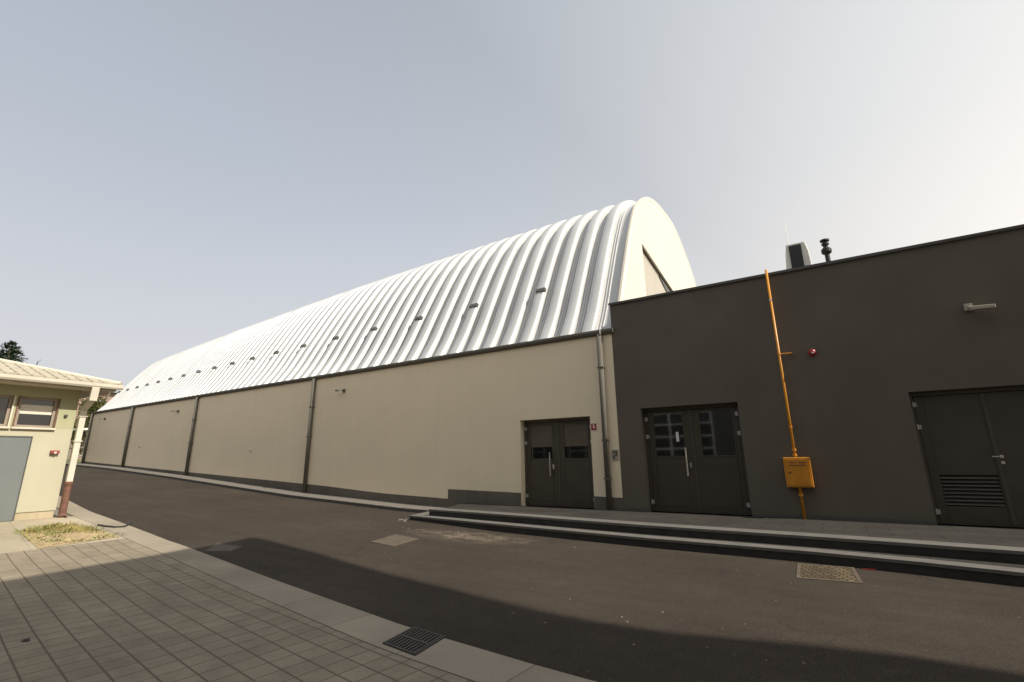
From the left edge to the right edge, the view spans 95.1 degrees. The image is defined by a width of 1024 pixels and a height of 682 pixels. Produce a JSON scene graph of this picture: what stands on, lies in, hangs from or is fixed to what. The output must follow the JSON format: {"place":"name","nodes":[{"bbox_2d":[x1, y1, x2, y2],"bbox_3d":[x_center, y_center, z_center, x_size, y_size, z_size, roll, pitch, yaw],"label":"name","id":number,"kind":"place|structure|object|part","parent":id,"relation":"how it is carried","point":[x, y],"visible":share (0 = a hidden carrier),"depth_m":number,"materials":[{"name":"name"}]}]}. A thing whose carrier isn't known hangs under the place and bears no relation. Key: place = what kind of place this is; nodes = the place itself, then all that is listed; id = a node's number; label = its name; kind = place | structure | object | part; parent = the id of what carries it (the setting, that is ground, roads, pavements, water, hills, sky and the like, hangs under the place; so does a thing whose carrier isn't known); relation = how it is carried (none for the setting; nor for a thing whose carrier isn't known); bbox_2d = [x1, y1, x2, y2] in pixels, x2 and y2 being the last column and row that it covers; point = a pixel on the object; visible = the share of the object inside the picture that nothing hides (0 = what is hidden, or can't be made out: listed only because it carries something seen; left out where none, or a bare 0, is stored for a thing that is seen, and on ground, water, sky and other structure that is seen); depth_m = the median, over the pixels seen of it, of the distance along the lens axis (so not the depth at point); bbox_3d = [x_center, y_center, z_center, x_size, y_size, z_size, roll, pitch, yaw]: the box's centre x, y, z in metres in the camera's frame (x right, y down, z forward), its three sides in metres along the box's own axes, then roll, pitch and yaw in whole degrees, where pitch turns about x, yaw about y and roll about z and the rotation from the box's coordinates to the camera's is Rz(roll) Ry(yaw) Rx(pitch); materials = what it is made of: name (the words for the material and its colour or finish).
{"place":"outdoors","nodes":[
{"label":"outdoors","id":0,"kind":"place"},
{"bbox_2d":[53,508,70,516],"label":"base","id":1,"kind":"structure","parent":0,"point":[56,512],"depth_m":11.64,"materials":[{"name":"grey concrete"}]},
{"bbox_2d":[0,516,125,553],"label":"concrete pad","id":2,"kind":"object","parent":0,"point":[10,541],"visible":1,"depth_m":8.91,"materials":[{"name":"beige concrete"}]},
{"bbox_2d":[20,524,118,548],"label":"soil","id":3,"kind":"structure","parent":0,"point":[77,536],"depth_m":8.82,"materials":[{"name":"brown soil"}]},
{"bbox_2d":[12,521,125,544],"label":"dry grass","id":4,"kind":"structure","parent":3,"relation":"on","point":[45,527],"depth_m":9.30,"materials":[{"name":"plant"}]},
{"bbox_2d":[0,539,472,681],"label":"paving","id":5,"kind":"structure","parent":0,"point":[122,610],"depth_m":4.24,"materials":[{"name":"tile"}]},
{"bbox_2d":[0,0,1023,392],"label":"sky","id":6,"kind":"structure","parent":0,"point":[176,176],"materials":[{"name":"blue"}]},
{"bbox_2d":[59,465,1023,681],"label":"road","id":7,"kind":"structure","parent":0,"point":[467,587],"depth_m":5.21,"materials":[{"name":"grey asphalt"}]},
{"bbox_2d":[205,543,242,551],"bbox_3d":[-5.059,3.666,8.318,0.514,0.054,0.965,4,-15,-18],"label":"manhole cover","id":8,"kind":"object","parent":7,"relation":"on","point":[219,547],"visible":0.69,"depth_m":8.23,"materials":[{"name":"metal"}]},
{"bbox_2d":[371,534,418,546],"bbox_3d":[-2.254,3.836,9.000,0.724,0.055,1.115,-6,-15,20],"label":"manhole cover","id":9,"kind":"object","parent":7,"relation":"on","point":[394,540],"visible":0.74,"depth_m":8.94,"materials":[{"name":"concrete"}]},
{"bbox_2d":[368,519,1019,663],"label":"chippings","id":10,"kind":"object","parent":7,"relation":"on","point":[573,547],"visible":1,"depth_m":7.60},
{"bbox_2d":[796,563,862,583],"bbox_3d":[4.130,3.047,6.130,0.700,0.038,1.020,-9,-17,31],"label":"manhole cover","id":11,"kind":"object","parent":7,"relation":"on","point":[828,573],"visible":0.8,"depth_m":6.09,"materials":[{"name":"metal"}]},
{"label":"ground","id":12,"kind":"structure","parent":0,"visible":0},
{"bbox_2d":[0,340,27,363],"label":"conifer tree","id":13,"kind":"object","parent":12,"relation":"on","point":[10,346],"visible":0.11,"depth_m":28.06,"materials":[{"name":"green plant"}]},
{"bbox_2d":[0,358,123,523],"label":"yellow building","id":14,"kind":"structure","parent":12,"relation":"on","point":[37,403],"depth_m":10.93,"materials":[{"name":"paint"}]},
{"bbox_2d":[0,395,16,428],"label":"window","id":15,"kind":"structure","parent":14,"relation":"in","point":[5,400],"depth_m":10.60,"materials":[{"name":"white glass"}]},
{"bbox_2d":[0,435,32,521],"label":"door","id":16,"kind":"structure","parent":14,"relation":"in","point":[14,450],"depth_m":10.48,"materials":[{"name":"grey paint"}]},
{"bbox_2d":[10,396,60,429],"bbox_3d":[-11.163,1.699,10.997,0.200,0.745,0.750,-9,-17,31],"label":"window","id":17,"kind":"structure","parent":14,"relation":"in","point":[35,413],"depth_m":11.01,"materials":[{"name":"white glass"}]},
{"bbox_2d":[50,450,59,453],"bbox_3d":[-10.835,2.634,11.111,0.094,0.080,0.160,-9,-17,31],"label":"alarm bell","id":18,"kind":"object","parent":14,"relation":"attached to","point":[54,451],"visible":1,"depth_m":11.08,"materials":[{"name":"red paint"}]},
{"bbox_2d":[68,392,116,458],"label":"brick house","id":19,"kind":"structure","parent":12,"relation":"on","point":[112,395],"depth_m":58.76,"materials":[{"name":"brown brick"}]},
{"bbox_2d":[65,462,446,512],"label":"pavement","id":20,"kind":"structure","parent":12,"relation":"on","point":[395,506],"depth_m":17.08,"materials":[{"name":"concrete"}]},
{"bbox_2d":[56,496,595,681],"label":"kerb","id":21,"kind":"structure","parent":12,"relation":"on","point":[469,662],"depth_m":4.51,"materials":[{"name":"grey concrete"}]},
{"bbox_2d":[97,522,131,527],"bbox_3d":[-8.500,3.957,10.056,0.598,0.066,0.563,12,-19,-41],"label":"drain hose","id":22,"kind":"object","parent":21,"relation":"on","point":[128,524],"visible":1,"depth_m":9.93,"materials":[{"name":"black rubber"}]},
{"bbox_2d":[383,626,444,655],"bbox_3d":[-0.818,2.548,3.920,0.460,0.097,0.465,-9,-17,31],"label":"drain grate","id":23,"kind":"object","parent":21,"relation":"in","point":[414,640],"visible":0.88,"depth_m":3.91,"materials":[{"name":"metal"}]},
{"bbox_2d":[81,197,695,509],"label":"hangar","id":24,"kind":"structure","parent":12,"relation":"on","point":[484,374],"depth_m":16.31,"materials":[{"name":"metal"}]},
{"bbox_2d":[524,417,594,507],"bbox_3d":[1.222,3.167,12.295,2.056,2.230,0.170,-9,-17,31],"label":"door","id":25,"kind":"structure","parent":24,"relation":"in","point":[558,455],"depth_m":12.29,"materials":[{"name":"paint"}]},
{"bbox_2d":[591,423,596,430],"bbox_3d":[2.049,2.151,11.746,0.160,0.180,0.018,-9,-17,31],"label":"fire sign","id":26,"kind":"object","parent":24,"relation":"attached to","point":[593,426],"visible":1,"depth_m":11.74,"materials":[{"name":"red paint"}]},
{"bbox_2d":[612,449,618,459],"bbox_3d":[2.494,2.741,11.306,0.160,0.240,0.035,-9,-17,31],"label":"meter box","id":27,"kind":"object","parent":24,"relation":"attached to","point":[615,454],"visible":1,"depth_m":11.29,"materials":[{"name":"grey paint"}]},
{"bbox_2d":[409,503,1023,586],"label":"entrance steps","id":28,"kind":"structure","parent":12,"relation":"on","point":[988,554],"depth_m":7.57,"materials":[{"name":"concrete"}]},
{"bbox_2d":[608,224,1023,528],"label":"flat roofed annex","id":29,"kind":"object","parent":12,"relation":"on","point":[904,385],"visible":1,"depth_m":9.21,"materials":[{"name":"paint"}]},
{"bbox_2d":[643,403,751,514],"bbox_3d":[4.101,2.638,10.566,2.116,2.335,0.170,-9,-17,31],"label":"door","id":30,"kind":"structure","parent":29,"relation":"in","point":[696,459],"depth_m":10.53,"materials":[{"name":"paint"}]},
{"bbox_2d":[765,269,805,518],"bbox_3d":[5.704,0.927,9.623,0.281,5.150,0.134,-9,-17,31],"label":"gas pipe","id":31,"kind":"object","parent":29,"relation":"attached to","point":[793,448],"visible":1,"depth_m":9.66,"materials":[{"name":"metal"}]},
{"bbox_2d":[785,241,811,268],"bbox_3d":[7.077,-1.637,11.518,0.550,1.510,0.470,-9,-17,31],"label":"air conditioner","id":32,"kind":"object","parent":29,"relation":"on","point":[797,254],"visible":0.46,"depth_m":11.43,"materials":[{"name":"grey metal"}]},
{"bbox_2d":[783,457,813,487],"bbox_3d":[5.631,2.579,9.218,0.460,0.570,0.203,-9,-17,31],"label":"gas cabinet","id":33,"kind":"object","parent":29,"relation":"attached to","point":[798,471],"visible":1,"depth_m":9.14,"materials":[{"name":"metal"}]},
{"bbox_3d":[5.584,2.561,9.145,0.400,0.510,0.026,-9,-17,31],"label":"door","id":34,"kind":"part","parent":33,"relation":"part of","materials":[{"name":"orange paint"}]},
{"bbox_2d":[808,349,816,355],"bbox_3d":[6.114,0.225,9.540,0.149,0.149,0.107,-9,-17,31],"label":"alarm siren","id":35,"kind":"object","parent":29,"relation":"attached to","point":[812,352],"visible":1,"depth_m":9.52,"materials":[{"name":"red plastic"}]},
{"bbox_2d":[820,238,831,261],"bbox_3d":[7.354,-1.724,10.857,0.210,1.350,0.210,-9,-17,31],"label":"flue pipe","id":36,"kind":"object","parent":29,"relation":"on","point":[826,250],"visible":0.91,"depth_m":10.91,"materials":[{"name":"metal"}]},
{"bbox_2d":[908,386,1023,527],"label":"door","id":37,"kind":"structure","parent":29,"relation":"in","point":[969,431],"depth_m":8.18,"materials":[{"name":"paint"}]},
{"bbox_2d":[963,303,995,310],"bbox_3d":[8.236,-0.618,8.264,0.341,0.187,0.290,-9,-17,31],"label":"wall floodlight","id":38,"kind":"object","parent":29,"relation":"attached to","point":[969,307],"depth_m":8.18,"materials":[{"name":"grey metal"}]},
{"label":"lawn","id":39,"kind":"structure","parent":0,"visible":0},
{"bbox_2d":[66,444,83,460],"bbox_3d":[-34.388,9.065,38.201,0.080,1.300,5.400,-9,-17,31],"label":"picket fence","id":40,"kind":"object","parent":39,"relation":"on","point":[82,447],"visible":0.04,"depth_m":37.59,"materials":[{"name":"wood"}]},
{"bbox_2d":[73,428,87,459],"bbox_3d":[-30.945,7.534,33.619,1.800,2.440,1.100,-9,-17,31],"label":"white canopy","id":41,"kind":"object","parent":39,"relation":"on","point":[85,429],"visible":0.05,"depth_m":33.84,"materials":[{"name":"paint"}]},
{"bbox_2d":[70,396,106,444],"bbox_3d":[-32.569,6.726,36.189,3.773,5.072,3.543,0,-14,-5],"label":"broadleaf tree","id":42,"kind":"object","parent":39,"relation":"on","point":[96,405],"visible":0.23,"depth_m":35.84,"materials":[{"name":"green plant"}]}
]}

